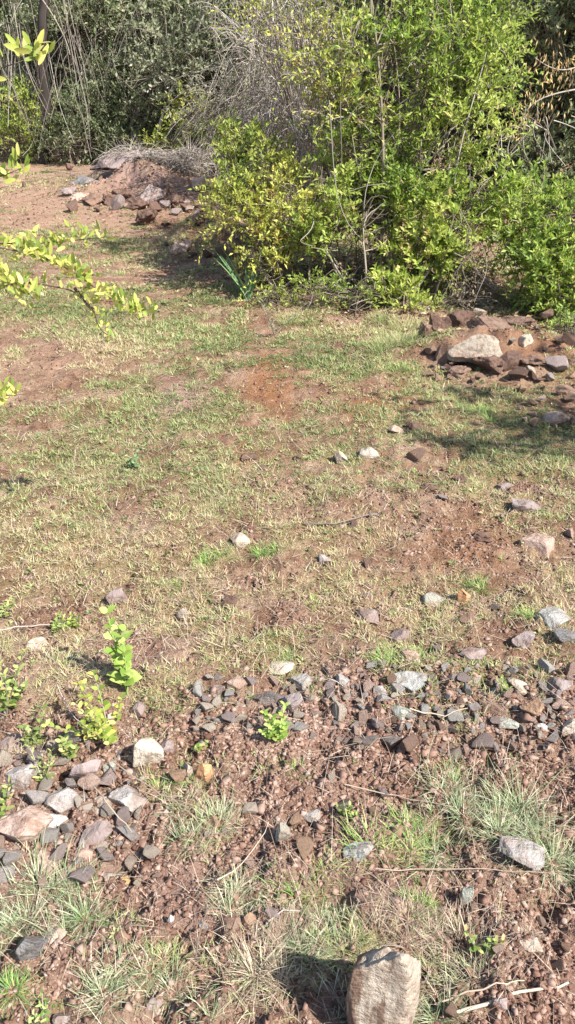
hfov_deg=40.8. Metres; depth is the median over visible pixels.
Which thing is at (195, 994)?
grass tuft
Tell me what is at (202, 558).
grass tuft
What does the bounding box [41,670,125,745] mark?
leafy weed
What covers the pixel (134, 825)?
stone
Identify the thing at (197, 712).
stone
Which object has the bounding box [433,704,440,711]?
stone
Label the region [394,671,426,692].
rock
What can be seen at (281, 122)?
dry thicket
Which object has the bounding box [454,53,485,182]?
dead sapling
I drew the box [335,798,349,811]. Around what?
stone
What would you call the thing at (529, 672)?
grass tuft
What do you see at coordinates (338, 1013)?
grass tuft
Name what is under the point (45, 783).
stone
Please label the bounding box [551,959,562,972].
stone
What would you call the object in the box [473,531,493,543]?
rock
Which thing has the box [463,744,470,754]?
stone
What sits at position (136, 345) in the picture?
grass
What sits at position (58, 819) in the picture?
rock
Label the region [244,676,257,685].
stone
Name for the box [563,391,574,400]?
stone
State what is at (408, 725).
stone
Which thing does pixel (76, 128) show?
shrub
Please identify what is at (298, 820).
stone
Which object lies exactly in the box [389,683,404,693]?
stone
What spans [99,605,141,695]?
seedling
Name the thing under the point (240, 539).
rock
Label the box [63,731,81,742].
stone
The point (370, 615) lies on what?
rock
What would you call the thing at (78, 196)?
rock
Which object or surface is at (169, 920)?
rock
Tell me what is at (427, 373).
lump
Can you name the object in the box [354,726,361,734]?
stone
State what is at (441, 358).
rock
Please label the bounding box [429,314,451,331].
rock
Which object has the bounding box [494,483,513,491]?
rock
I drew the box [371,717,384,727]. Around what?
stone
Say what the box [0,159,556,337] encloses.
fallen leaves
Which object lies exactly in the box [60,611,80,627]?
leafy weed
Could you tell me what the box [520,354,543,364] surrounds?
rock
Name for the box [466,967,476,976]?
stone
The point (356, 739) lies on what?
stone
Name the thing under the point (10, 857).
stone
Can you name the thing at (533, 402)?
stone
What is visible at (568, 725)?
rock
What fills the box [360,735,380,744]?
stone
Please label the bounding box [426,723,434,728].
stone
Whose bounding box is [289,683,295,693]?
stone
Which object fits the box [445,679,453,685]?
stone
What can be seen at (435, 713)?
dry stalk
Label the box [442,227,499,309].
dry vines
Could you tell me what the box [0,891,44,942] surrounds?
grass tuft
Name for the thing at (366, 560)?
stone
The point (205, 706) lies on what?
stone
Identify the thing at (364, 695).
stone
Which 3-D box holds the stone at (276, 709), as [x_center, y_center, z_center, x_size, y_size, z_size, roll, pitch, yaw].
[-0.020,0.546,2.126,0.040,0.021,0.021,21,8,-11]
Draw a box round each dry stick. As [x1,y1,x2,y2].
[0,623,60,630]
[57,684,79,721]
[258,909,298,929]
[304,513,370,524]
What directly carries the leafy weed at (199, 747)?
on the ground at (236, 378)
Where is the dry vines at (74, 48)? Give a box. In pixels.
[0,0,106,155]
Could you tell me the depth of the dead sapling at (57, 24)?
10.82 m
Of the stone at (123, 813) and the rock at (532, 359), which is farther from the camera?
the rock at (532, 359)
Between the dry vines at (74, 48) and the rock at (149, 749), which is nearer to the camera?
the rock at (149, 749)
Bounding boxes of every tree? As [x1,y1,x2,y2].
[0,0,36,142]
[0,0,75,128]
[0,0,150,133]
[0,0,161,163]
[0,0,186,160]
[14,0,217,147]
[56,0,245,133]
[59,0,259,151]
[106,0,339,162]
[164,9,392,121]
[213,0,388,178]
[213,0,454,170]
[327,0,430,139]
[342,0,538,190]
[383,4,574,115]
[395,0,574,194]
[422,0,574,191]
[475,0,574,216]
[512,0,574,134]
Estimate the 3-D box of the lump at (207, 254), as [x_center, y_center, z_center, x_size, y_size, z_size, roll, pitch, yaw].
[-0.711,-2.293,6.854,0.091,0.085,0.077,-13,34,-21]
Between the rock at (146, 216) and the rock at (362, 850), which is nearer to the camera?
the rock at (362, 850)
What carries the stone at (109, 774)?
on the gravel
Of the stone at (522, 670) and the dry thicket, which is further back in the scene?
the dry thicket
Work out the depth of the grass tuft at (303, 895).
1.70 m
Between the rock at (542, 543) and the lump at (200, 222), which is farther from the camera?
the lump at (200, 222)
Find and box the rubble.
[0,639,574,999]
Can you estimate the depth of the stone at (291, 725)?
2.08 m
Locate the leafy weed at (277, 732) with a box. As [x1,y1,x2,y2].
[258,701,290,741]
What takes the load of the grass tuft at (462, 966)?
on the ground at (236, 378)
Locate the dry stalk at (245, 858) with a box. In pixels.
[216,821,268,879]
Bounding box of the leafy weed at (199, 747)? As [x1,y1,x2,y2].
[191,739,209,751]
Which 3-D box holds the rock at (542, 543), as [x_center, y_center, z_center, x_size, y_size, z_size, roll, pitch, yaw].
[0.931,0.122,2.889,0.131,0.067,0.100,15,34,23]
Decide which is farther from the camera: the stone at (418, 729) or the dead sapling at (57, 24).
the dead sapling at (57, 24)
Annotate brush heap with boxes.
[79,131,215,179]
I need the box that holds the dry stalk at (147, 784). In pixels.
[113,761,188,807]
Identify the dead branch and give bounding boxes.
[497,60,574,149]
[520,30,574,109]
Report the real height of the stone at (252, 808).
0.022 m
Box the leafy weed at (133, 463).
[127,449,140,468]
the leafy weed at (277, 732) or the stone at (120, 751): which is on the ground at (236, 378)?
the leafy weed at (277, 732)
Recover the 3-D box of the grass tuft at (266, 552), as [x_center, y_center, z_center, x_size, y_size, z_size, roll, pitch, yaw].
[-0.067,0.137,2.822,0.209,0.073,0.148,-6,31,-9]
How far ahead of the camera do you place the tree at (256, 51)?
14.34 m
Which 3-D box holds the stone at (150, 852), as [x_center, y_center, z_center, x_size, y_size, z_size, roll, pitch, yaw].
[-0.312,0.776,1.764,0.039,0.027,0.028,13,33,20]
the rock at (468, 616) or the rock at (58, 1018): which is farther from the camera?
the rock at (468, 616)
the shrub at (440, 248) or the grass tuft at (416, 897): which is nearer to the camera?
the grass tuft at (416, 897)
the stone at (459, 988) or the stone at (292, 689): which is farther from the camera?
the stone at (292, 689)
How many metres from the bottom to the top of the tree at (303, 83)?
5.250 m
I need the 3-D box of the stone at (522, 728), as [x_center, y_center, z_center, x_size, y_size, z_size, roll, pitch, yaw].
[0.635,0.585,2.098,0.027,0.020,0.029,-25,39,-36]
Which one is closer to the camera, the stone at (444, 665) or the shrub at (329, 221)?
the stone at (444, 665)
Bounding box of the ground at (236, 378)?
[0,66,574,1023]
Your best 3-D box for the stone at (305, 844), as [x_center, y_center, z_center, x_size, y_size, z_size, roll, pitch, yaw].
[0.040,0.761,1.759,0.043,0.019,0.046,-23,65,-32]
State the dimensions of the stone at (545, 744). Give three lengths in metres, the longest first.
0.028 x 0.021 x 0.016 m
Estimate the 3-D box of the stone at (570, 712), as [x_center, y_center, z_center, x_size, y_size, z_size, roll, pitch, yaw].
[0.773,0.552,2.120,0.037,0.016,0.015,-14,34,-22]
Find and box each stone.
[0,750,12,766]
[0,834,5,847]
[0,848,5,857]
[0,864,14,882]
[2,850,22,865]
[14,753,22,758]
[14,759,23,765]
[16,802,25,806]
[25,790,48,804]
[26,750,44,769]
[31,768,41,778]
[35,870,46,887]
[36,744,45,749]
[37,776,53,790]
[40,827,59,843]
[45,739,58,750]
[48,842,67,861]
[53,755,70,765]
[59,821,73,833]
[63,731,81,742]
[64,778,76,787]
[64,833,70,838]
[69,865,94,883]
[72,857,80,864]
[74,795,81,807]
[77,773,100,790]
[82,803,92,811]
[84,739,90,748]
[96,841,107,847]
[96,846,114,861]
[100,766,116,784]
[100,802,115,816]
[114,806,130,827]
[114,840,122,846]
[116,825,139,841]
[117,749,123,754]
[122,843,129,848]
[124,855,137,870]
[131,823,138,829]
[132,879,141,886]
[134,806,141,819]
[143,844,160,858]
[152,872,160,877]
[169,769,185,781]
[192,679,201,698]
[192,716,200,723]
[192,726,199,731]
[195,709,200,715]
[199,702,213,710]
[202,695,209,700]
[202,722,215,731]
[204,830,211,835]
[205,673,213,678]
[209,815,220,827]
[211,695,220,706]
[213,718,222,722]
[214,674,223,680]
[221,711,234,722]
[221,764,226,772]
[222,826,226,833]
[224,688,233,696]
[234,713,246,723]
[242,802,258,813]
[242,854,254,867]
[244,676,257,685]
[265,907,280,918]
[268,676,279,684]
[272,706,286,713]
[281,718,294,730]
[287,813,301,825]
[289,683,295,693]
[292,721,307,730]
[293,710,304,719]
[296,836,314,859]
[300,874,309,881]
[304,688,309,696]
[305,696,315,701]
[309,732,314,738]
[324,678,335,689]
[326,687,334,697]
[328,770,334,784]
[329,730,335,736]
[331,700,346,721]
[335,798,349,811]
[341,686,349,692]
[342,692,350,700]
[343,737,349,743]
[349,519,356,527]
[350,721,358,729]
[352,736,361,743]
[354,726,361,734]
[355,697,363,703]
[356,745,363,749]
[357,667,363,672]
[357,703,364,709]
[359,709,368,725]
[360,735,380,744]
[362,692,368,698]
[363,557,371,568]
[363,681,373,692]
[365,704,372,711]
[366,661,377,668]
[368,512,377,516]
[369,805,378,816]
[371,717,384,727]
[376,694,391,701]
[377,787,390,797]
[378,658,385,668]
[380,735,402,746]
[387,673,396,682]
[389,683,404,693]
[389,716,397,722]
[391,692,398,696]
[398,734,418,750]
[405,712,416,719]
[405,722,411,729]
[406,447,426,461]
[415,727,424,732]
[417,692,424,698]
[417,719,425,726]
[417,878,425,885]
[420,703,429,713]
[421,732,427,738]
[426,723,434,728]
[433,643,440,650]
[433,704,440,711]
[434,720,447,730]
[436,709,446,718]
[437,967,444,975]
[438,494,447,499]
[438,742,446,749]
[441,662,448,671]
[443,1002,457,1017]
[444,694,451,700]
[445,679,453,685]
[447,708,463,720]
[447,725,457,732]
[447,746,463,759]
[448,674,457,681]
[456,696,463,703]
[456,982,469,995]
[457,672,470,681]
[463,682,471,694]
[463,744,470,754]
[464,667,471,672]
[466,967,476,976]
[468,901,475,912]
[471,677,480,684]
[471,732,493,748]
[474,712,478,723]
[479,722,484,731]
[485,664,491,669]
[486,673,495,678]
[489,716,501,723]
[490,604,498,609]
[490,688,496,695]
[491,943,505,953]
[493,741,498,751]
[494,679,501,688]
[502,664,508,670]
[502,688,512,697]
[505,741,516,749]
[508,666,518,673]
[513,690,520,700]
[517,723,526,731]
[517,975,524,985]
[518,665,527,673]
[519,384,526,391]
[527,398,537,404]
[527,411,537,416]
[528,417,538,425]
[528,716,535,722]
[536,915,546,927]
[537,396,545,399]
[537,658,555,673]
[537,730,542,737]
[538,680,548,692]
[539,714,545,722]
[541,697,552,703]
[541,742,548,748]
[545,704,551,713]
[546,728,558,742]
[547,722,555,728]
[550,712,555,719]
[551,699,570,709]
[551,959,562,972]
[554,669,561,674]
[554,689,561,698]
[560,942,569,952]
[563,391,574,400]
[563,527,573,537]
[565,661,574,675]
[565,708,573,715]
[571,733,574,743]
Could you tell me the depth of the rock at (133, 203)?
8.79 m
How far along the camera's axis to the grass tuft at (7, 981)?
1.50 m
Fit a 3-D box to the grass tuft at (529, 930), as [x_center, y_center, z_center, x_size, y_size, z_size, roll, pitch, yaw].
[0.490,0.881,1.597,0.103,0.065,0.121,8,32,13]
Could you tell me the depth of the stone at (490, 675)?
2.25 m
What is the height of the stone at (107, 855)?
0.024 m
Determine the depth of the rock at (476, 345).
4.38 m
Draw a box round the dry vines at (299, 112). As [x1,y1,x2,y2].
[289,72,347,168]
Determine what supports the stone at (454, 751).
on the gravel
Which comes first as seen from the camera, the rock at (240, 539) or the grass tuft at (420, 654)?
the grass tuft at (420, 654)
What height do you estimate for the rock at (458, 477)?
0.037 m
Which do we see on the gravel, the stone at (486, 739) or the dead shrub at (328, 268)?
the stone at (486, 739)
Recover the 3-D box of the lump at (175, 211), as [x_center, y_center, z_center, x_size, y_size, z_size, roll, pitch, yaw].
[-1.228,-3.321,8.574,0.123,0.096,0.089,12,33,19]
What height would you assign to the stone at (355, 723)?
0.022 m
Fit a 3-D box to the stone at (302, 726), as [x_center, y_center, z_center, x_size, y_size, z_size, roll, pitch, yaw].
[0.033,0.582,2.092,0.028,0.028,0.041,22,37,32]
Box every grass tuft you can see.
[0,814,149,978]
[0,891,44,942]
[0,958,74,1022]
[34,640,87,672]
[54,907,110,945]
[64,922,176,1023]
[130,778,248,878]
[131,944,232,1023]
[136,760,190,804]
[143,876,350,1023]
[149,577,188,598]
[179,541,241,573]
[196,854,293,942]
[243,537,293,565]
[250,754,313,781]
[254,649,306,691]
[256,842,348,918]
[258,900,379,1006]
[269,310,326,327]
[284,898,370,939]
[302,591,326,613]
[302,675,332,705]
[325,999,347,1023]
[326,796,482,884]
[338,880,456,966]
[359,321,441,357]
[360,635,411,678]
[361,306,421,333]
[361,361,378,377]
[388,798,498,886]
[388,886,538,1021]
[389,359,422,373]
[389,740,562,868]
[392,871,445,931]
[398,643,442,665]
[413,961,478,1023]
[419,927,494,1019]
[434,752,469,785]
[443,397,511,428]
[450,573,500,597]
[460,737,574,920]
[472,656,527,684]
[501,910,548,960]
[504,601,547,624]
[510,654,558,693]
[545,831,574,880]
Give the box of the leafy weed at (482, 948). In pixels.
[464,924,504,954]
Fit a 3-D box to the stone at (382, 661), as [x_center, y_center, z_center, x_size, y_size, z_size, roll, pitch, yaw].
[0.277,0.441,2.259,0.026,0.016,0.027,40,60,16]
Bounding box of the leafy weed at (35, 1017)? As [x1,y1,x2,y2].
[27,987,50,1023]
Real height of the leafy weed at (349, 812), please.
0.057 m
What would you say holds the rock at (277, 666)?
on the ground at (236, 378)
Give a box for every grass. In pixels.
[0,159,574,1005]
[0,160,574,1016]
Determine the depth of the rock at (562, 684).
2.20 m
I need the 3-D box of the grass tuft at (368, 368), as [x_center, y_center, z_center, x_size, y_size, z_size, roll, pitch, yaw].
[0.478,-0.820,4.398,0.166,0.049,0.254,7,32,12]
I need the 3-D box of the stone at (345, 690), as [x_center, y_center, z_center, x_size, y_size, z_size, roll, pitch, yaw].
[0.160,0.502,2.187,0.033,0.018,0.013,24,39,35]
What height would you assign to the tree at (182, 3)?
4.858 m
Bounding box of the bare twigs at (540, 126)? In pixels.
[471,104,574,165]
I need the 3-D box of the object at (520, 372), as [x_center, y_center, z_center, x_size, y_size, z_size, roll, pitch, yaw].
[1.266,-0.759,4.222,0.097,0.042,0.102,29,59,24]
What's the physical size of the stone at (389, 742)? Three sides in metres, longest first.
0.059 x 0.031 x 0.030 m
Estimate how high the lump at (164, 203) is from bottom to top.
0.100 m
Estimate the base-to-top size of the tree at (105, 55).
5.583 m
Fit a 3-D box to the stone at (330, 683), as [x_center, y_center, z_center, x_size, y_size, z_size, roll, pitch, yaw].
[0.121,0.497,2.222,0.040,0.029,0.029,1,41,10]
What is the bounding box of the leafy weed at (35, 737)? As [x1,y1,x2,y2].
[16,704,47,747]
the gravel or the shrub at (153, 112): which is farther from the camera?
the shrub at (153, 112)
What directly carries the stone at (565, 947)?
on the gravel
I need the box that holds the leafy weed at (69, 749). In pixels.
[55,734,79,757]
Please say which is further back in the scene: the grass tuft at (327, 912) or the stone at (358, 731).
the stone at (358, 731)
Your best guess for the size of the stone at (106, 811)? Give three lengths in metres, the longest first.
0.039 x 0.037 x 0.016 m
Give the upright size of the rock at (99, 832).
0.038 m
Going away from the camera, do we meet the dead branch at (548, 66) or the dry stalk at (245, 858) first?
the dry stalk at (245, 858)
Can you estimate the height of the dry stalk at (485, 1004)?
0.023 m
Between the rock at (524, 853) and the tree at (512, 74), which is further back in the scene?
the tree at (512, 74)
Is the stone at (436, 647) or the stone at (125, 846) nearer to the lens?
the stone at (125, 846)
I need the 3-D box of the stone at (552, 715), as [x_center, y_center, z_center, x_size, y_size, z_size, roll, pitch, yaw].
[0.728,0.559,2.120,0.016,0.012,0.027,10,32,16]
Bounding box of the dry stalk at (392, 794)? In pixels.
[345,784,453,806]
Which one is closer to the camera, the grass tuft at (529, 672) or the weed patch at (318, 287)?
the grass tuft at (529, 672)
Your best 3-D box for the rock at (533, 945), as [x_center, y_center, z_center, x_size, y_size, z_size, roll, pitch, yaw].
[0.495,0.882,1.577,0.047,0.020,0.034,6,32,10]
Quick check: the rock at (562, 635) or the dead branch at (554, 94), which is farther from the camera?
the dead branch at (554, 94)
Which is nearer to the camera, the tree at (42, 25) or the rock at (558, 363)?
the rock at (558, 363)
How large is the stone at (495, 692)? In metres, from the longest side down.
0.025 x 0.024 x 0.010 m
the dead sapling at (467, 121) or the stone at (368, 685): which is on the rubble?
the stone at (368, 685)
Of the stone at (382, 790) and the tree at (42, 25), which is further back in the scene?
the tree at (42, 25)
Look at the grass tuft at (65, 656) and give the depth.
2.33 m
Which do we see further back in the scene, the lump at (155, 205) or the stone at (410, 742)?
the lump at (155, 205)
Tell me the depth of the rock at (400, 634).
2.44 m
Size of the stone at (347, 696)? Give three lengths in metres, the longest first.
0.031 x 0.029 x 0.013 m
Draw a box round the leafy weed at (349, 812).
[334,800,358,817]
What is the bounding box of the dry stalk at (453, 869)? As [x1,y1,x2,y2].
[375,868,554,873]
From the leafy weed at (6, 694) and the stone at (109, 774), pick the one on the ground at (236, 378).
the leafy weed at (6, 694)
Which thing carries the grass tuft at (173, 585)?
on the ground at (236, 378)
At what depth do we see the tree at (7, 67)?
12.16 m
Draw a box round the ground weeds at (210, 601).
[0,161,574,950]
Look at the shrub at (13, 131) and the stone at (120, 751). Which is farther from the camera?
the shrub at (13, 131)
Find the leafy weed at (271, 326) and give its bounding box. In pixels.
[259,299,307,335]
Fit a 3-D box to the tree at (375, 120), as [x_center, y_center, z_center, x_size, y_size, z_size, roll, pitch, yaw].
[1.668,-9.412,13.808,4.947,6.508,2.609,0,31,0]
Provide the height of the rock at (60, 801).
0.042 m
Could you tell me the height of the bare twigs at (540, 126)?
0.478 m
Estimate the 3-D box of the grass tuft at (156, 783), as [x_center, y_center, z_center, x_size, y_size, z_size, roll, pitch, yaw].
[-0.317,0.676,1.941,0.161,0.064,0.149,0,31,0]
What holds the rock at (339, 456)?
on the ground at (236, 378)
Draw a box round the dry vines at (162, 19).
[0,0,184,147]
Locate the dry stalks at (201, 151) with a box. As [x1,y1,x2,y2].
[164,143,223,178]
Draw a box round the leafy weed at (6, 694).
[0,647,27,715]
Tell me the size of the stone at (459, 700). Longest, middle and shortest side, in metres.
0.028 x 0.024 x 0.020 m
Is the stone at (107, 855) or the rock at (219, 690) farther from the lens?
the rock at (219, 690)
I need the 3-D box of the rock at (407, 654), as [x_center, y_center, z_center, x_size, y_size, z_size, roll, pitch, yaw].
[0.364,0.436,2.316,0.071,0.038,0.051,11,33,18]
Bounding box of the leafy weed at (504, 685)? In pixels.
[496,674,508,691]
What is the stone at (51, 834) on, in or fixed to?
on the gravel
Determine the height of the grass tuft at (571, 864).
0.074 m
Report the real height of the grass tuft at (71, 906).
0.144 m
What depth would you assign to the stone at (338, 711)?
2.13 m
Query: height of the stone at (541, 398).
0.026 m
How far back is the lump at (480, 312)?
5.30 m
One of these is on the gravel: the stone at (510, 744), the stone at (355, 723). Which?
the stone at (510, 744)
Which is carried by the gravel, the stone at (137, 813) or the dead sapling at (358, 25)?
the stone at (137, 813)
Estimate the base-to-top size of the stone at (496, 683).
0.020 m
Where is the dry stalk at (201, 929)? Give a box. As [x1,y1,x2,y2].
[194,889,210,959]
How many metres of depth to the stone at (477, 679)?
2.24 m
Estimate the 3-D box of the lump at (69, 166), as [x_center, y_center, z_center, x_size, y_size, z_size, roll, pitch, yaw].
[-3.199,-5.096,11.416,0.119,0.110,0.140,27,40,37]
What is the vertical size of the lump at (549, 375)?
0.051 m
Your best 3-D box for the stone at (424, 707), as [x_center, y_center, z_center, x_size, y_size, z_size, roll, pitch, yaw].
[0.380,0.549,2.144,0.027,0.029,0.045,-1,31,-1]
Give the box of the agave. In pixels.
[214,240,269,300]
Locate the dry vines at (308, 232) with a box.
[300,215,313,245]
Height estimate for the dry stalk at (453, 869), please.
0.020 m
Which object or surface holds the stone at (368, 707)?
on the ground at (236, 378)
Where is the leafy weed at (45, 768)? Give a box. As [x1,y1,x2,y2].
[24,744,55,780]
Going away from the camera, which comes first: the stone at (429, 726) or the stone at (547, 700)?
the stone at (429, 726)
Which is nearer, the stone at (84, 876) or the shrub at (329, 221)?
the stone at (84, 876)
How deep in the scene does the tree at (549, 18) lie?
8.18 m
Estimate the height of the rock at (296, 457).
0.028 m
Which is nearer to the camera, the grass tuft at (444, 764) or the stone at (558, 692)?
the grass tuft at (444, 764)
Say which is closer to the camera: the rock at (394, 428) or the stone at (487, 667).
the stone at (487, 667)
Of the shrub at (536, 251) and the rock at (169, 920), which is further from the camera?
the shrub at (536, 251)
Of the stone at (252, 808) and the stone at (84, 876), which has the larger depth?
the stone at (252, 808)
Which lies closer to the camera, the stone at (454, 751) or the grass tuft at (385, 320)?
the stone at (454, 751)
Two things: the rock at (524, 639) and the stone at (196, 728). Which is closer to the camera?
the stone at (196, 728)
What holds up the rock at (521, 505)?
on the ground at (236, 378)
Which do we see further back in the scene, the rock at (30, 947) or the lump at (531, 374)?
the lump at (531, 374)
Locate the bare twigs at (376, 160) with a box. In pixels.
[314,84,508,243]
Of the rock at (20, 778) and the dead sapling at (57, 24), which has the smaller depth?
the rock at (20, 778)
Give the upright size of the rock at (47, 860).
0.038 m
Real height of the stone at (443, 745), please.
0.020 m
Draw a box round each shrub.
[0,29,157,404]
[0,74,61,163]
[20,69,124,166]
[91,73,175,162]
[122,79,218,164]
[162,0,357,182]
[176,79,267,180]
[188,106,339,295]
[206,0,405,214]
[273,144,456,303]
[284,0,547,288]
[285,209,448,289]
[357,141,534,309]
[422,243,509,311]
[454,156,574,330]
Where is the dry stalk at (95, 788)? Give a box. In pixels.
[94,787,131,831]
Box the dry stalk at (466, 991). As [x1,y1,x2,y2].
[435,980,524,1004]
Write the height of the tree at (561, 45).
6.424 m
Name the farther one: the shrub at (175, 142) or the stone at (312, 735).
the shrub at (175, 142)
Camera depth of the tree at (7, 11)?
14.52 m
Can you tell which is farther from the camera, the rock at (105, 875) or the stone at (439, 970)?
the rock at (105, 875)
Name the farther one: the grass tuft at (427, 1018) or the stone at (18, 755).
the stone at (18, 755)
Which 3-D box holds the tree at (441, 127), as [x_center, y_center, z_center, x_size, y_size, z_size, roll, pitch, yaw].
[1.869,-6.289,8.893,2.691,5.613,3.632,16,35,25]
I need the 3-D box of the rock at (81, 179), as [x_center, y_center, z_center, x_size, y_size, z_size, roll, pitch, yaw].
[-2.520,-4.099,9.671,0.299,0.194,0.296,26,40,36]
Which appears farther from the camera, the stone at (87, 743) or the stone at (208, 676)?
the stone at (208, 676)
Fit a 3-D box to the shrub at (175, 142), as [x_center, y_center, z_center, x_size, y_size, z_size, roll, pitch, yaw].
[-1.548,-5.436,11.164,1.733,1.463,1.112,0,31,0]
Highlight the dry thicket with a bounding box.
[194,0,366,241]
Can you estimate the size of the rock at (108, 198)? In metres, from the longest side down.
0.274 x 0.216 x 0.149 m
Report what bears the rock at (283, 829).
on the ground at (236, 378)
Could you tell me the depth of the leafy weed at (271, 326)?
4.97 m
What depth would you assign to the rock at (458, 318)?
5.12 m
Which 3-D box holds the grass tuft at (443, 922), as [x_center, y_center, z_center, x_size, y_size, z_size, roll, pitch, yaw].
[0.342,0.898,1.572,0.286,0.129,0.319,0,31,0]
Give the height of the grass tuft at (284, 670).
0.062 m
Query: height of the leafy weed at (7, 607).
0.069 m
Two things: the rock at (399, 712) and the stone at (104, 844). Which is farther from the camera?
the rock at (399, 712)
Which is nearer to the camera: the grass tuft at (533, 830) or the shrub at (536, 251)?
the grass tuft at (533, 830)
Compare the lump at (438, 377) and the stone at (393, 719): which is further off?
the lump at (438, 377)
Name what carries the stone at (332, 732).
on the gravel
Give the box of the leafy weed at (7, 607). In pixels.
[0,596,14,618]
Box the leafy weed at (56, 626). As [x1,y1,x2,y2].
[49,611,64,631]
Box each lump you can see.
[65,198,77,211]
[66,163,74,169]
[109,194,124,209]
[149,201,161,211]
[160,200,170,207]
[161,222,170,226]
[171,207,181,215]
[180,203,188,208]
[185,205,193,211]
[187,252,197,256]
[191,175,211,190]
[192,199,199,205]
[196,218,203,225]
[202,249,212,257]
[214,243,233,257]
[425,345,436,354]
[425,371,434,375]
[435,373,440,380]
[473,308,487,315]
[475,373,483,377]
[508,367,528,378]
[526,365,535,373]
[527,369,536,380]
[539,308,553,319]
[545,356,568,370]
[545,372,554,380]
[554,336,564,343]
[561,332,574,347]
[567,359,574,364]
[568,371,574,377]
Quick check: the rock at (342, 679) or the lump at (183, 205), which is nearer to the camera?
the rock at (342, 679)
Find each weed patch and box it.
[232,265,450,319]
[536,302,574,347]
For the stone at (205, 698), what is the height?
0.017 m
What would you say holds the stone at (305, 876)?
on the gravel
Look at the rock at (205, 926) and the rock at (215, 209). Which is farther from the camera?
the rock at (215, 209)
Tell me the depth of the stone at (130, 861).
1.77 m
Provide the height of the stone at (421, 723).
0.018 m
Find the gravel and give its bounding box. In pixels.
[0,468,574,1023]
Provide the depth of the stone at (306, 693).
2.19 m
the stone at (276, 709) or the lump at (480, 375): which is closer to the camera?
the stone at (276, 709)
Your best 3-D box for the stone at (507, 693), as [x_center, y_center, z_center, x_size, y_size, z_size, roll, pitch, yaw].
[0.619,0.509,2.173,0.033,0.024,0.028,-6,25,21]
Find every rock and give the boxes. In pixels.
[0,733,26,751]
[0,805,53,842]
[5,763,39,790]
[16,935,48,961]
[25,637,47,650]
[35,847,57,877]
[43,926,66,943]
[44,787,78,813]
[48,813,67,827]
[52,1014,70,1023]
[58,863,76,883]
[60,187,76,194]
[68,759,101,780]
[70,192,86,200]
[71,175,98,185]
[75,847,92,861]
[78,820,112,847]
[81,192,102,205]
[90,154,113,169]
[91,796,111,814]
[102,194,115,205]
[102,760,115,771]
[102,873,115,878]
[104,150,143,168]
[106,588,128,604]
[108,785,146,814]
[109,720,123,727]
[111,188,131,197]
[120,876,130,884]
[124,197,148,209]
[129,701,145,717]
[133,738,163,766]
[135,207,157,225]
[139,184,166,202]
[146,997,162,1010]
[159,184,174,199]
[161,738,173,752]
[164,193,188,205]
[167,915,174,922]
[169,239,191,254]
[176,607,188,621]
[183,762,192,776]
[185,212,213,221]
[194,763,212,782]
[198,919,208,929]
[206,205,219,215]
[208,685,223,694]
[217,912,242,929]
[221,595,236,607]
[227,675,247,689]
[230,532,249,548]
[240,453,257,460]
[242,912,255,928]
[250,691,285,706]
[259,465,267,469]
[269,661,293,674]
[275,822,290,843]
[280,692,302,711]
[290,673,311,690]
[293,455,302,460]
[303,809,320,822]
[318,554,330,563]
[334,451,346,463]
[336,673,349,684]
[343,841,373,861]
[345,946,420,1023]
[357,608,379,624]
[358,447,378,458]
[373,685,388,696]
[388,425,402,432]
[390,628,408,642]
[391,704,410,720]
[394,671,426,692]
[398,650,419,663]
[407,421,422,431]
[418,322,432,337]
[419,483,439,492]
[422,592,446,606]
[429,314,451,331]
[435,342,452,364]
[446,334,502,363]
[447,310,476,328]
[447,365,471,379]
[453,474,466,481]
[456,590,470,602]
[459,613,474,623]
[459,647,486,660]
[459,886,473,907]
[466,315,513,331]
[467,702,480,710]
[471,355,504,374]
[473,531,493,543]
[481,700,507,715]
[493,997,506,1010]
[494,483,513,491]
[497,716,519,728]
[498,836,544,870]
[500,350,521,371]
[502,316,536,327]
[507,678,526,694]
[511,631,534,648]
[512,498,540,512]
[518,334,532,347]
[519,533,554,557]
[519,698,543,716]
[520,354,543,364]
[520,936,542,952]
[534,606,570,628]
[535,723,547,729]
[543,411,569,423]
[548,677,572,691]
[553,628,574,642]
[556,385,574,394]
[562,718,574,733]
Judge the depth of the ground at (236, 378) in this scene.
2.97 m
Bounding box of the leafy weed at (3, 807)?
[0,775,14,817]
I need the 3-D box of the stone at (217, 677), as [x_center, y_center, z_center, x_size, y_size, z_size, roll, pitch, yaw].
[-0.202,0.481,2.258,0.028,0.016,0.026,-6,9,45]
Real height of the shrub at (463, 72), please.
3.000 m
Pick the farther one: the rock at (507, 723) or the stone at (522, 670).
the stone at (522, 670)
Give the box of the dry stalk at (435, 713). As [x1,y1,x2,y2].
[410,708,467,716]
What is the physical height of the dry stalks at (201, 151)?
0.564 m
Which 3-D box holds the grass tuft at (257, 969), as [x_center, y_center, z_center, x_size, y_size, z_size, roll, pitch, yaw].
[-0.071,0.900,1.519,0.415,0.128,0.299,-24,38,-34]
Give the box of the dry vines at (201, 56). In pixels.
[145,0,264,134]
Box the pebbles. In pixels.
[0,158,574,617]
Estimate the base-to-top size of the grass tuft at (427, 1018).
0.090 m
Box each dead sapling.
[42,0,69,54]
[154,0,209,143]
[172,23,247,83]
[322,17,373,137]
[351,0,365,46]
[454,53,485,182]
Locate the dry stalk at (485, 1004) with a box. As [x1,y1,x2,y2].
[457,981,568,1013]
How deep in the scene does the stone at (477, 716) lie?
2.13 m
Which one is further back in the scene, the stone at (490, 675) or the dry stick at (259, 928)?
the stone at (490, 675)
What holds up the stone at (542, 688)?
on the ground at (236, 378)

